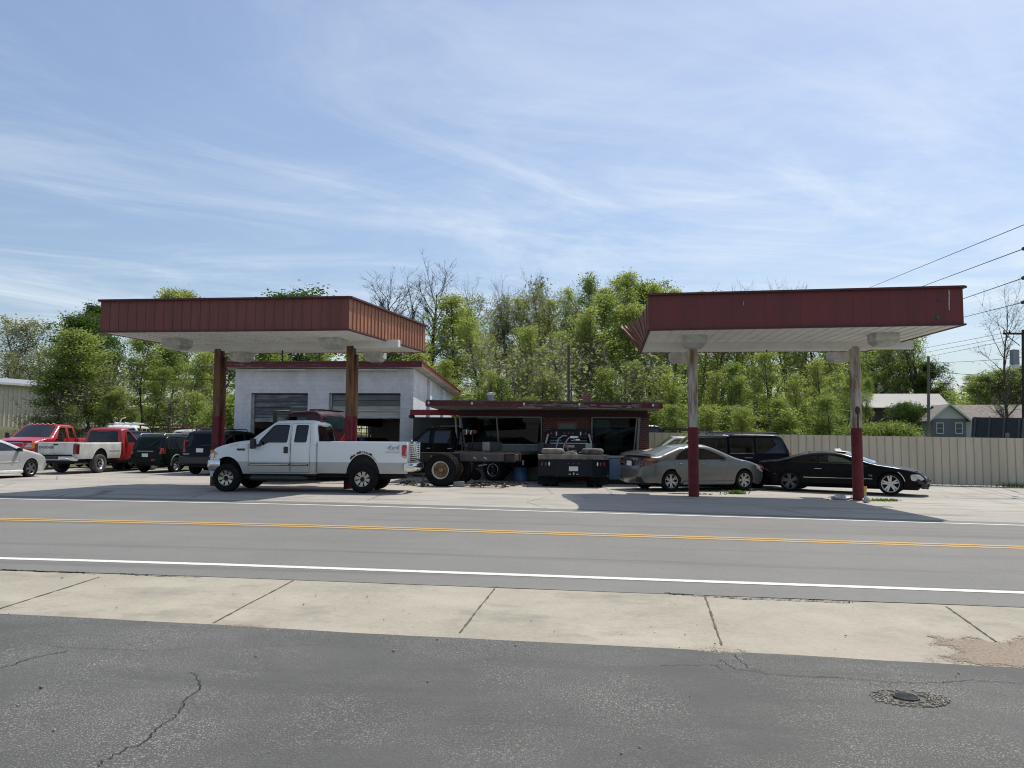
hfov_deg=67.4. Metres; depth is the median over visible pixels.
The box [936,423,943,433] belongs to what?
window
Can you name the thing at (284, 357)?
tree
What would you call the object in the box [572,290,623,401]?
tree
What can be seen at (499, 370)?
tree
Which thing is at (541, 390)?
tree
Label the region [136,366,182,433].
tree
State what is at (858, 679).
asphalt crack
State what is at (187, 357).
tree
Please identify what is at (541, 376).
tree
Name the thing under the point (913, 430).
hedge
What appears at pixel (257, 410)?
door panel
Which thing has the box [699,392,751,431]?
bush
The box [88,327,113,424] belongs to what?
tree
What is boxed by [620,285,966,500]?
fuel canopy
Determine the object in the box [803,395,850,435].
bush
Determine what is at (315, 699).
lot
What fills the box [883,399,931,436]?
bush
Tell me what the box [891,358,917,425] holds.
tree
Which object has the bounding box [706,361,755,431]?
tree
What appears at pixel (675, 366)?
tree
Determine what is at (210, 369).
tree
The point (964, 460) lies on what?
sheet fence
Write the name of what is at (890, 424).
hedge
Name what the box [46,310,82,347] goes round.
tree
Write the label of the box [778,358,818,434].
tree
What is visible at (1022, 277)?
power cable
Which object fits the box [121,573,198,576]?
asphalt crack
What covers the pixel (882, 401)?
ranch house
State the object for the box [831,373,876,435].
tree
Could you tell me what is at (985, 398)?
tree
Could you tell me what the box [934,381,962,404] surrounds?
tree
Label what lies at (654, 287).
tree
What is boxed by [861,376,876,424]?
tree
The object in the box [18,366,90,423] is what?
tree
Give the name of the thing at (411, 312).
tree
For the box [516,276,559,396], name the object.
tree
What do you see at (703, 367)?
tree
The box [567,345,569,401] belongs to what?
utility pole
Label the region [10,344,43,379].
tree
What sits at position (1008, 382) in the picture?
tree
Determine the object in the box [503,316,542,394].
tree
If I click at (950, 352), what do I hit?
power cable
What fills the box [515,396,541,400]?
bush
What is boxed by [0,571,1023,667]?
concrete apron
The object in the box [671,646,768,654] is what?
gravel patch
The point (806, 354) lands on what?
tree
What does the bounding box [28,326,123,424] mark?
tree
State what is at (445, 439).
flatbed truck
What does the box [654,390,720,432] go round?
bush
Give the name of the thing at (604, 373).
tree
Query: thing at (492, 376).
tree
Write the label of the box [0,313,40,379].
tree
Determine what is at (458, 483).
concrete block
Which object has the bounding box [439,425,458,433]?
dark window
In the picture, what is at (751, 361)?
tree
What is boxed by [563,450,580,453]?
chain heap
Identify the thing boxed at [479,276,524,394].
tree
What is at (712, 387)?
tree
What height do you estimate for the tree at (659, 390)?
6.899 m
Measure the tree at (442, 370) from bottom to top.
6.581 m
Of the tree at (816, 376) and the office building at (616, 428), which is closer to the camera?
the office building at (616, 428)
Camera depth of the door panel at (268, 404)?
33.54 m
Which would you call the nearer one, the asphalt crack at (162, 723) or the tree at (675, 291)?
the asphalt crack at (162, 723)
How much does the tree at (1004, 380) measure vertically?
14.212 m
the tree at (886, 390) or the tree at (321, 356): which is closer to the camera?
the tree at (321, 356)
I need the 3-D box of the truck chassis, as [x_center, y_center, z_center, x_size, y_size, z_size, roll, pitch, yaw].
[-4.697,2.164,26.595,10.040,2.539,2.860,-1,-4,13]
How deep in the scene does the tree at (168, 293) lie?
84.51 m
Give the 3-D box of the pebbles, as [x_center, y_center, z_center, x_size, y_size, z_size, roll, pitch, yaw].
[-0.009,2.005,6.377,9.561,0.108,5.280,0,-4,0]
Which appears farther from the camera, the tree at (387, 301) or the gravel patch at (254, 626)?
the tree at (387, 301)
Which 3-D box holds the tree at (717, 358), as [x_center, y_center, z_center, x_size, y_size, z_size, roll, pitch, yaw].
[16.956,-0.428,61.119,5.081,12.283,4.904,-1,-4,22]
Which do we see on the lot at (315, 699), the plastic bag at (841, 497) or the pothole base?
the pothole base
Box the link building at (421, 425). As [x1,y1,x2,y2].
[409,410,458,475]
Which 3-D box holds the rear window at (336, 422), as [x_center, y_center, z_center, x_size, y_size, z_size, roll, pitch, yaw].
[-6.245,1.358,27.012,0.058,0.440,1.453,-1,-4,13]
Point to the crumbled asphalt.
(706, 494)
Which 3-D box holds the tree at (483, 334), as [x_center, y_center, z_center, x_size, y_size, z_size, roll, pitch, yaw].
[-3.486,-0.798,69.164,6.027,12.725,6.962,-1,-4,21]
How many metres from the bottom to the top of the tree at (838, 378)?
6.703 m
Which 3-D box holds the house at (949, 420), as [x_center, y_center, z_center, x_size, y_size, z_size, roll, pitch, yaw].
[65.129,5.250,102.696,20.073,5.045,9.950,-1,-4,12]
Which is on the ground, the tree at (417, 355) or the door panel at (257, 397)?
the tree at (417, 355)
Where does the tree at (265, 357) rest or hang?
on the ground
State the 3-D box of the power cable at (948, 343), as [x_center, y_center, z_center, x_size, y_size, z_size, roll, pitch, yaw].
[38.199,-3.407,71.952,0.026,3.753,48.933,-1,-4,16]
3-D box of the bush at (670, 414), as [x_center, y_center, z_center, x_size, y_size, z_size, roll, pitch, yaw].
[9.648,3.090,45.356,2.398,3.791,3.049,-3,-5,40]
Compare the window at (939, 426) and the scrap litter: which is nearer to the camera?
the scrap litter
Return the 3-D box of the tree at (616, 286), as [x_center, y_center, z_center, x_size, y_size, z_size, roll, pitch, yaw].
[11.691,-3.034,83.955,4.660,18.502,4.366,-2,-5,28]
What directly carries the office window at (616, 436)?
in the office building at (616, 428)
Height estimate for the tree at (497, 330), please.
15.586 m
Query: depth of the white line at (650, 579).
8.78 m
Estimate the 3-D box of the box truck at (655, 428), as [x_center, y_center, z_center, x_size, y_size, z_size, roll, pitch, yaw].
[5.508,3.099,36.332,7.551,2.357,1.970,1,-4,-5]
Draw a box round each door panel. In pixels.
[255,395,307,400]
[255,401,307,407]
[255,408,307,413]
[255,414,287,420]
[332,400,399,405]
[332,406,399,411]
[333,395,399,399]
[337,412,399,416]
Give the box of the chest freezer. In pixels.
[608,456,630,483]
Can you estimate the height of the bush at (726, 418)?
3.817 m
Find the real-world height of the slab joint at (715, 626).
0.004 m
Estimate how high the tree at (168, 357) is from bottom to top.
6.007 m
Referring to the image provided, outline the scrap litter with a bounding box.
[400,480,528,487]
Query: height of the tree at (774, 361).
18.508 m
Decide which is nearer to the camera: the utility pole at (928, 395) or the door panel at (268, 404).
the door panel at (268, 404)
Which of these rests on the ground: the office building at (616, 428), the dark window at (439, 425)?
the office building at (616, 428)
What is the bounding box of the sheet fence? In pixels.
[649,430,1023,485]
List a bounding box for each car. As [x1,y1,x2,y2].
[0,440,45,476]
[124,430,166,468]
[129,433,208,471]
[179,428,265,473]
[357,438,388,441]
[619,436,685,455]
[619,444,762,491]
[656,432,790,487]
[757,448,930,494]
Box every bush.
[90,415,112,425]
[115,409,145,425]
[132,403,170,427]
[143,407,182,427]
[170,403,197,424]
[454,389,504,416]
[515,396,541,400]
[648,399,669,430]
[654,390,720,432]
[654,404,687,432]
[682,395,727,432]
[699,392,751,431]
[701,405,739,431]
[724,398,772,431]
[728,395,806,433]
[751,392,834,434]
[763,397,805,433]
[765,399,813,434]
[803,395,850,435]
[803,401,849,434]
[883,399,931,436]
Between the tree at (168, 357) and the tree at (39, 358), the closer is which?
the tree at (168, 357)
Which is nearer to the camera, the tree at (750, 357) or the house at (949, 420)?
the tree at (750, 357)
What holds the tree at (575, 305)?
on the ground
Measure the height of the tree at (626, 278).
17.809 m
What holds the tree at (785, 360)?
on the ground
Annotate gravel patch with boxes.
[224,623,294,630]
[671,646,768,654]
[859,634,1023,668]
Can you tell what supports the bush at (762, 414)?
on the ground
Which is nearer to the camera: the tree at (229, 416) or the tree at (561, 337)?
the tree at (229, 416)
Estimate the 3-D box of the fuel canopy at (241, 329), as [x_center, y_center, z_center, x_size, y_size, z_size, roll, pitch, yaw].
[-7.329,0.498,24.013,8.369,5.396,5.841,0,-4,6]
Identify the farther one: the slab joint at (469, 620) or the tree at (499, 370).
the tree at (499, 370)
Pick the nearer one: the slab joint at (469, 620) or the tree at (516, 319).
the slab joint at (469, 620)
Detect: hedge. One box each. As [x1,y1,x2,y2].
[845,420,906,435]
[862,416,922,436]
[872,419,930,436]
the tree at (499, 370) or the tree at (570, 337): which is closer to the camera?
the tree at (499, 370)
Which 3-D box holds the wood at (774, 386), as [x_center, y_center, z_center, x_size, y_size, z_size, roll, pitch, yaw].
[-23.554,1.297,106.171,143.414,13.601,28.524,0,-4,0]
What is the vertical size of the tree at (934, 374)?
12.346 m
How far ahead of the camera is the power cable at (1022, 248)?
34.65 m
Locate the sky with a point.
(209, 148)
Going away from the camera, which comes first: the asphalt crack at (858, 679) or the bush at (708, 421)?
the asphalt crack at (858, 679)
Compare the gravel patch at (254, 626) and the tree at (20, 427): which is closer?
the gravel patch at (254, 626)
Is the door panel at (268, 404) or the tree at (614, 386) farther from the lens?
the tree at (614, 386)
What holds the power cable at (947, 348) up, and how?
attached to the utility pole at (1014, 359)
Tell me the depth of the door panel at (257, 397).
33.56 m
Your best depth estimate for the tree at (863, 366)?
129.53 m
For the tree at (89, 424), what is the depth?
51.10 m
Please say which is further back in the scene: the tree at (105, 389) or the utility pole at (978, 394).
the utility pole at (978, 394)
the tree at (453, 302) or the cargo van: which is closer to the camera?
the cargo van
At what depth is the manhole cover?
4.71 m
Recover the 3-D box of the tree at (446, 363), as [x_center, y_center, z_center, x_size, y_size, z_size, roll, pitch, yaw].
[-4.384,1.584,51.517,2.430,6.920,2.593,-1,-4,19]
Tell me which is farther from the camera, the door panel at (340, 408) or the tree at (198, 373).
the tree at (198, 373)
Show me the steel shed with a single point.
(17, 389)
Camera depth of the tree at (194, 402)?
46.75 m
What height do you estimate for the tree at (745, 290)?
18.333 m
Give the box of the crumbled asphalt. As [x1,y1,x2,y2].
[668,493,872,499]
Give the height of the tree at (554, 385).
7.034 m
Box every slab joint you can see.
[1,577,97,607]
[213,580,293,622]
[459,586,496,632]
[704,596,722,644]
[946,606,996,641]
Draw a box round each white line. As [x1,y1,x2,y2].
[0,498,1023,525]
[0,557,1023,593]
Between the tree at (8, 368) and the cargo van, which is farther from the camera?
the tree at (8, 368)
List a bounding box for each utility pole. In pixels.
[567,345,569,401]
[920,356,929,431]
[978,381,979,404]
[1003,329,1023,417]
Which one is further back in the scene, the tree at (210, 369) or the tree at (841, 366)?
the tree at (841, 366)
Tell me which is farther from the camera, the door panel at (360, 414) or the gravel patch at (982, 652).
the door panel at (360, 414)
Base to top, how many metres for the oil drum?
0.980 m
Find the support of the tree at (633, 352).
on the ground
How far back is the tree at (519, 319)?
84.11 m
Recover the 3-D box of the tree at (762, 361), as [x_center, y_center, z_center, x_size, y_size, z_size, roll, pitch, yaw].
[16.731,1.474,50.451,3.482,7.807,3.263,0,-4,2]
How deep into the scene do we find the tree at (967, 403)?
149.51 m
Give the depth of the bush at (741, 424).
43.72 m
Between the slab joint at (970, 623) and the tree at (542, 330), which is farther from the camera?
the tree at (542, 330)
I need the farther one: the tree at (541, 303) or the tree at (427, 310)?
the tree at (541, 303)
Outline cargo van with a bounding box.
[106,417,150,463]
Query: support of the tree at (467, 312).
on the ground
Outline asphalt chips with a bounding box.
[869,689,950,707]
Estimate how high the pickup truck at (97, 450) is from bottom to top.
1.930 m
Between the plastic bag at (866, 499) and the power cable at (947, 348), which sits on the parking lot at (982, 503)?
the plastic bag at (866, 499)
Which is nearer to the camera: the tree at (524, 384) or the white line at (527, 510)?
the white line at (527, 510)
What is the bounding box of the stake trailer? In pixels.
[971,417,1023,437]
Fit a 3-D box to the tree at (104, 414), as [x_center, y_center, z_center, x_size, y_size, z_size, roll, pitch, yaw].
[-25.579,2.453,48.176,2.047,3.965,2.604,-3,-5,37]
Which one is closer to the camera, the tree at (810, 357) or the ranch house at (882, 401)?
the tree at (810, 357)
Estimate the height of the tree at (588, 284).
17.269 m
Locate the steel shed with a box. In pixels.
[0,378,117,426]
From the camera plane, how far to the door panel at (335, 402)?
33.20 m
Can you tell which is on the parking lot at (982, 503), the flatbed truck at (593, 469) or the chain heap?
the flatbed truck at (593, 469)
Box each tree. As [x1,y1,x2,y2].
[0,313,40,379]
[0,319,45,378]
[0,341,26,378]
[1,378,109,437]
[7,411,50,433]
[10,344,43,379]
[12,315,56,378]
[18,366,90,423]
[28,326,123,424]
[28,340,55,377]
[35,309,131,383]
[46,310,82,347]
[50,343,128,429]
[59,336,148,424]
[60,300,130,400]
[60,401,85,437]
[82,392,123,430]
[87,371,121,425]
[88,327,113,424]
[102,381,142,422]
[114,336,165,422]
[129,344,192,427]
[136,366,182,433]
[149,287,200,422]
[149,379,228,434]
[176,288,204,423]
[179,352,213,417]
[180,380,209,429]
[181,352,213,409]
[185,387,234,429]
[195,353,257,420]
[253,354,291,360]
[258,282,345,360]
[269,354,294,360]
[301,353,333,360]
[358,264,421,357]
[358,354,405,436]
[359,342,437,363]
[392,313,438,368]
[395,267,440,358]
[406,249,456,366]
[418,289,485,398]
[427,306,486,398]
[431,356,466,399]
[433,365,457,385]
[445,275,501,370]
[447,306,503,399]
[447,308,505,389]
[448,314,588,400]
[452,375,473,399]
[469,360,499,400]
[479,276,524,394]
[481,284,526,375]
[484,308,514,383]
[487,374,518,400]
[495,332,614,400]
[501,295,537,381]
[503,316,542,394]
[508,261,561,368]
[511,365,536,398]
[513,317,559,400]
[514,328,585,393]
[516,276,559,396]
[527,376,556,400]
[530,359,574,400]
[531,295,561,380]
[531,309,554,366]
[532,286,582,396]
[544,280,584,399]
[555,308,581,396]
[559,315,612,400]
[562,321,672,409]
[566,271,610,395]
[570,291,633,401]
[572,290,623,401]
[582,283,621,394]
[590,358,614,401]
[596,272,625,384]
[598,368,627,401]
[603,290,655,400]
[607,267,645,397]
[607,277,682,400]
[613,360,658,401]
[615,291,668,401]
[638,279,672,395]
[644,362,681,427]
[645,353,702,398]
[650,362,701,432]
[667,285,686,383]
[671,290,741,393]
[684,283,726,395]
[698,353,742,431]
[699,361,726,428]
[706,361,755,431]
[721,352,759,397]
[721,375,760,431]
[725,352,780,429]
[731,280,752,395]
[738,352,789,433]
[739,286,763,402]
[761,277,785,406]
[763,352,808,399]
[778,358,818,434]
[779,352,816,390]
[779,352,833,397]
[786,282,816,400]
[801,352,848,432]
[813,352,848,408]
[819,350,884,421]
[824,371,862,435]
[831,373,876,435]
[846,352,917,393]
[860,349,901,393]
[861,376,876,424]
[869,338,924,427]
[880,335,939,392]
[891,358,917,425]
[906,361,956,402]
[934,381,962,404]
[954,381,990,404]
[958,372,1019,404]
[959,374,989,404]
[968,274,1023,417]
[977,367,1021,404]
[988,393,1018,417]
[1007,365,1021,404]
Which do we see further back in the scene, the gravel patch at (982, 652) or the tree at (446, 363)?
the tree at (446, 363)
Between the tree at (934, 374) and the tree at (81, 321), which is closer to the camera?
the tree at (81, 321)
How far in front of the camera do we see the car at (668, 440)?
29.52 m
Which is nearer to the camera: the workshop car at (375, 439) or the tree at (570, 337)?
the workshop car at (375, 439)
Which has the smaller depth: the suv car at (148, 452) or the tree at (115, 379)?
the suv car at (148, 452)
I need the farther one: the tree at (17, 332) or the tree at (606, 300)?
the tree at (17, 332)
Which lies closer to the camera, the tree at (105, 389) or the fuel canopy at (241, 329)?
the fuel canopy at (241, 329)
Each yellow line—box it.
[0,518,1023,546]
[0,519,1023,548]
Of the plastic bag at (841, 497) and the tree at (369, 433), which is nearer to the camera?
the plastic bag at (841, 497)
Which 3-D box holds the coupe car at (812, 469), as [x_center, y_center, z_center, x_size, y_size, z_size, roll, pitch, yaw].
[10.904,2.860,25.535,5.262,1.420,1.988,-2,-5,31]
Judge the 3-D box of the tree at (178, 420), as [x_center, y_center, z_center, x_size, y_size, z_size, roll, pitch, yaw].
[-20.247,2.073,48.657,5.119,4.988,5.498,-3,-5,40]
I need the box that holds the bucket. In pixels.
[864,486,866,496]
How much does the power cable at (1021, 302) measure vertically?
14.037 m
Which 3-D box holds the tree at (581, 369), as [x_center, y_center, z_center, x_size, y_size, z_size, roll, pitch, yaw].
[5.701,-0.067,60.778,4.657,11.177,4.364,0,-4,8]
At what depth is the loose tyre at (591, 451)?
26.23 m
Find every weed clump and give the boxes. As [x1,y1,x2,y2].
[720,490,750,493]
[875,498,901,501]
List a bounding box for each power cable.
[69,371,207,379]
[869,225,1022,287]
[874,332,1007,355]
[876,340,1008,365]
[880,336,1009,359]
[924,247,1023,285]
[929,357,1020,362]
[963,276,1023,298]
[965,300,1023,316]
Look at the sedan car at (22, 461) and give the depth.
27.99 m
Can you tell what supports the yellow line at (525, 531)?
on the road
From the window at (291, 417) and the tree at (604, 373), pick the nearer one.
the window at (291, 417)
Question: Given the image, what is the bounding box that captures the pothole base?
[874,691,947,706]
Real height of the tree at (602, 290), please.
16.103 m
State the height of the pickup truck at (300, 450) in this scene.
2.050 m
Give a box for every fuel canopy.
[97,296,427,488]
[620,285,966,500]
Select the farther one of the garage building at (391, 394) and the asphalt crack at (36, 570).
the garage building at (391, 394)
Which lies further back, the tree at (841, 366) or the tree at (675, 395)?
the tree at (841, 366)
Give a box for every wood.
[1,348,835,434]
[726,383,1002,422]
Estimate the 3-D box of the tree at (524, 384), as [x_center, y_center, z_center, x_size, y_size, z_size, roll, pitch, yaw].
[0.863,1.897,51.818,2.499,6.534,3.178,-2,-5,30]
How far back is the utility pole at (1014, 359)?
48.10 m
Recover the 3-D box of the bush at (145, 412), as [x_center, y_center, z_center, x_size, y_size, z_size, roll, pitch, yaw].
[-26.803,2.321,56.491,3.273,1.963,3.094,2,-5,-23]
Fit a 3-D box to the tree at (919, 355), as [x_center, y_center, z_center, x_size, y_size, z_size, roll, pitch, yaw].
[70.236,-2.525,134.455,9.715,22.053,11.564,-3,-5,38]
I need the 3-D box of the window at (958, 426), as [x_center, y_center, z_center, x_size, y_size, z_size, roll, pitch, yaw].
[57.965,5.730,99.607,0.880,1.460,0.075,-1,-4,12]
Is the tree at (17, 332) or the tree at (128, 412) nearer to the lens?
the tree at (128, 412)
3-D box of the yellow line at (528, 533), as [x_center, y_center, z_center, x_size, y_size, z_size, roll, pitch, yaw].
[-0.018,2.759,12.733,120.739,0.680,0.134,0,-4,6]
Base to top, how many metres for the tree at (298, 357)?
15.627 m
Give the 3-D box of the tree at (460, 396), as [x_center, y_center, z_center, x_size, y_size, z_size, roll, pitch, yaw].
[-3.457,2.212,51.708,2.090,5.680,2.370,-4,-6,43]
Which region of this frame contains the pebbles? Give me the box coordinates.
[8,577,1021,753]
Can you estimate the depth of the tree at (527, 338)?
60.35 m
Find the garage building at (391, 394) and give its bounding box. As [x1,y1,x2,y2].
[227,361,460,441]
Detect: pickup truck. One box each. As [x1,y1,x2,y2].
[0,423,88,469]
[34,427,156,472]
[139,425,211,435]
[207,420,425,492]
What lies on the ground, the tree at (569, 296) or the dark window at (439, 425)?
the tree at (569, 296)
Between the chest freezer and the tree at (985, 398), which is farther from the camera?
the tree at (985, 398)
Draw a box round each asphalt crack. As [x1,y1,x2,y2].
[3,569,87,572]
[97,672,200,765]
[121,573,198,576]
[665,592,855,601]
[720,659,1018,683]
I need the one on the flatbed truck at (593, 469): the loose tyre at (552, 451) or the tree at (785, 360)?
the loose tyre at (552, 451)
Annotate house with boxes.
[862,394,947,425]
[918,403,1021,436]
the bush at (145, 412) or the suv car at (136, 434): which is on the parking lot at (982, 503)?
the suv car at (136, 434)
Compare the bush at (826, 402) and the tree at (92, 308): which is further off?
the tree at (92, 308)
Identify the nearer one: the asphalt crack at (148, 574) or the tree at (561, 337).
the asphalt crack at (148, 574)
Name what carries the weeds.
on the parking lot at (982, 503)
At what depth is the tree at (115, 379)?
53.26 m
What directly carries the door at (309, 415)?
in the truck chassis
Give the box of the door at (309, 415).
[285,414,310,420]
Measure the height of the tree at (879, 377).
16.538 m
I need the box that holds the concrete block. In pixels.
[453,481,464,485]
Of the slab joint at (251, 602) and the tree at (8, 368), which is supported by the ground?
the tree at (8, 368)
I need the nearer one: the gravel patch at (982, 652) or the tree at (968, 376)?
the gravel patch at (982, 652)
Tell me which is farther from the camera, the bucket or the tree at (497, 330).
the tree at (497, 330)
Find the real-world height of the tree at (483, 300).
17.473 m
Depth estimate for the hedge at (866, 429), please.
53.20 m
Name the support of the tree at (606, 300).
on the ground
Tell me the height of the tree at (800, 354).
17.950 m
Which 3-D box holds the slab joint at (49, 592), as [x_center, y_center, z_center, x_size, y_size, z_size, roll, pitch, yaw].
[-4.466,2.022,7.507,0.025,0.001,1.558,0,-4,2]
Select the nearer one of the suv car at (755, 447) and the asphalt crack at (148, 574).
the asphalt crack at (148, 574)
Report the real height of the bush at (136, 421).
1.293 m
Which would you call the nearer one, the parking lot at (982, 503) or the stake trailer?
the parking lot at (982, 503)
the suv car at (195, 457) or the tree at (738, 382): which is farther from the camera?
the tree at (738, 382)
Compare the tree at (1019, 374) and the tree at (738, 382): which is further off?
the tree at (1019, 374)
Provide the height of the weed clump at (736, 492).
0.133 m
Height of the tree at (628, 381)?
9.329 m
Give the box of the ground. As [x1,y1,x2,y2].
[0,425,1023,635]
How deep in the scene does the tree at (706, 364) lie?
76.74 m
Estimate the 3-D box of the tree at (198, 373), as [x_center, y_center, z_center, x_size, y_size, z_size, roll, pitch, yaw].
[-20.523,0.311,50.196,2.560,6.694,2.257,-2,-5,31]
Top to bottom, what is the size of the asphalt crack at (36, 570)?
0.004 m
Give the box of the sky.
[0,0,1023,432]
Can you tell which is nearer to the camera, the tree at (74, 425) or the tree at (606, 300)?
the tree at (74, 425)
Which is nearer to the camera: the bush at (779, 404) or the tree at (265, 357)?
the bush at (779, 404)
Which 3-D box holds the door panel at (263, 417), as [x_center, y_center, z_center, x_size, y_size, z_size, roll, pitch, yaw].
[-10.055,1.460,33.516,2.420,0.273,0.067,0,-4,5]
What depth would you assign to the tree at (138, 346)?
50.75 m
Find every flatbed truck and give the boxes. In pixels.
[411,426,537,480]
[537,429,608,486]
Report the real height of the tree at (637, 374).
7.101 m
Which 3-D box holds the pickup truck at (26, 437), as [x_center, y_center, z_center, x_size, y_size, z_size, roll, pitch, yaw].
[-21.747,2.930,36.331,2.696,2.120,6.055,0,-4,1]
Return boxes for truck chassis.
[263,409,520,486]
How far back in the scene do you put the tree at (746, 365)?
60.63 m
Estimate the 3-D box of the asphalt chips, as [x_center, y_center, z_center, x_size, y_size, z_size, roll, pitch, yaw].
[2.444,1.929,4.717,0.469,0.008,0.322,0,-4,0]
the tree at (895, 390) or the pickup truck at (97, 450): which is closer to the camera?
the pickup truck at (97, 450)
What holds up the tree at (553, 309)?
on the ground
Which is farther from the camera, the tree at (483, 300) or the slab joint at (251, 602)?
the tree at (483, 300)
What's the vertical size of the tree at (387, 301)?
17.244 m
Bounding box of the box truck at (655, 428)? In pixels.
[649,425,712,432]
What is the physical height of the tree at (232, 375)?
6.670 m
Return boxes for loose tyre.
[541,448,563,454]
[581,448,603,454]
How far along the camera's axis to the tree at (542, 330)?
82.66 m
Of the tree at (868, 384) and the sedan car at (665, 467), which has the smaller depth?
the sedan car at (665, 467)
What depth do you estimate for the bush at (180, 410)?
53.09 m
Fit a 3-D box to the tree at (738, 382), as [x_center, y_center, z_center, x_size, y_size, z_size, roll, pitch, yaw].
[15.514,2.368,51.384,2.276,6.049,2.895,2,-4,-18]
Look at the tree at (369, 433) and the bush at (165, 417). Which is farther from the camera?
the tree at (369, 433)
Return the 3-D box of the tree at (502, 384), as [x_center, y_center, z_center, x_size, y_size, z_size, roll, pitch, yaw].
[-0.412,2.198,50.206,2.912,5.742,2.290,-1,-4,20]
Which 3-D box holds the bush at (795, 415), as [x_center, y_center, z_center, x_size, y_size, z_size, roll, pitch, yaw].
[22.834,3.313,61.393,8.920,5.190,8.433,3,-5,-34]
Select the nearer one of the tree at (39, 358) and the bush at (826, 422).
the bush at (826, 422)
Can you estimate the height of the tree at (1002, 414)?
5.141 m
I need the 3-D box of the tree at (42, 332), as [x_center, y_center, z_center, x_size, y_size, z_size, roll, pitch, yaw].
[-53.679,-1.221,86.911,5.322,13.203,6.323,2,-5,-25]
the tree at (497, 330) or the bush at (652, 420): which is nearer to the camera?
the bush at (652, 420)
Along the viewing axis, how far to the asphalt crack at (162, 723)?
4.10 m
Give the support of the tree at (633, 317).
on the ground
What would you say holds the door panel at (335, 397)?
in the garage building at (391, 394)
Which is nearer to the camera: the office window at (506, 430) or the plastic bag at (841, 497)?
the plastic bag at (841, 497)
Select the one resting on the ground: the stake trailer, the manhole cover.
the stake trailer
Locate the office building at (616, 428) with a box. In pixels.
[425,387,662,480]
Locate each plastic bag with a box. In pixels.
[830,495,852,499]
[862,496,870,502]
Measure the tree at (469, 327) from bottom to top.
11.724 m
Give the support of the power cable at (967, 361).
attached to the utility pole at (1014, 359)
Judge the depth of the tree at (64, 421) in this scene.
47.72 m
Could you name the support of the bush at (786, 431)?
on the ground
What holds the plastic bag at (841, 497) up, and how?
on the parking lot at (982, 503)
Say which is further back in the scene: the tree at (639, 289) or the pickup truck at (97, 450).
the tree at (639, 289)
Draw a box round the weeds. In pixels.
[930,482,1023,486]
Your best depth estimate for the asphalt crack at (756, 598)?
7.66 m
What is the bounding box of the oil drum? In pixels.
[513,467,527,480]
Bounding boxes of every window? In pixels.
[287,416,307,419]
[325,416,343,428]
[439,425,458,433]
[460,416,541,444]
[591,417,637,455]
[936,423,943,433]
[955,423,962,433]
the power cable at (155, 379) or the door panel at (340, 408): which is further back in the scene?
the power cable at (155, 379)
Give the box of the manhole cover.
[892,692,919,701]
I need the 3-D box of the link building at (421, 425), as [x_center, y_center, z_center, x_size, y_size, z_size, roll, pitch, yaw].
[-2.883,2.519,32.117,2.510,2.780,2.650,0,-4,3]
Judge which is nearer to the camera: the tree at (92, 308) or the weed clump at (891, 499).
the weed clump at (891, 499)
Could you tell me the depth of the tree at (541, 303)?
80.32 m
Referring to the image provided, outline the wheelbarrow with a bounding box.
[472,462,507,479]
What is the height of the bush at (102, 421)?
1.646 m
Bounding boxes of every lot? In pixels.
[0,468,1023,522]
[0,614,1023,767]
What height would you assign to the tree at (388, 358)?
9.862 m
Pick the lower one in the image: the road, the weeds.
the road
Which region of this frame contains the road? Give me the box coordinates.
[0,495,1023,606]

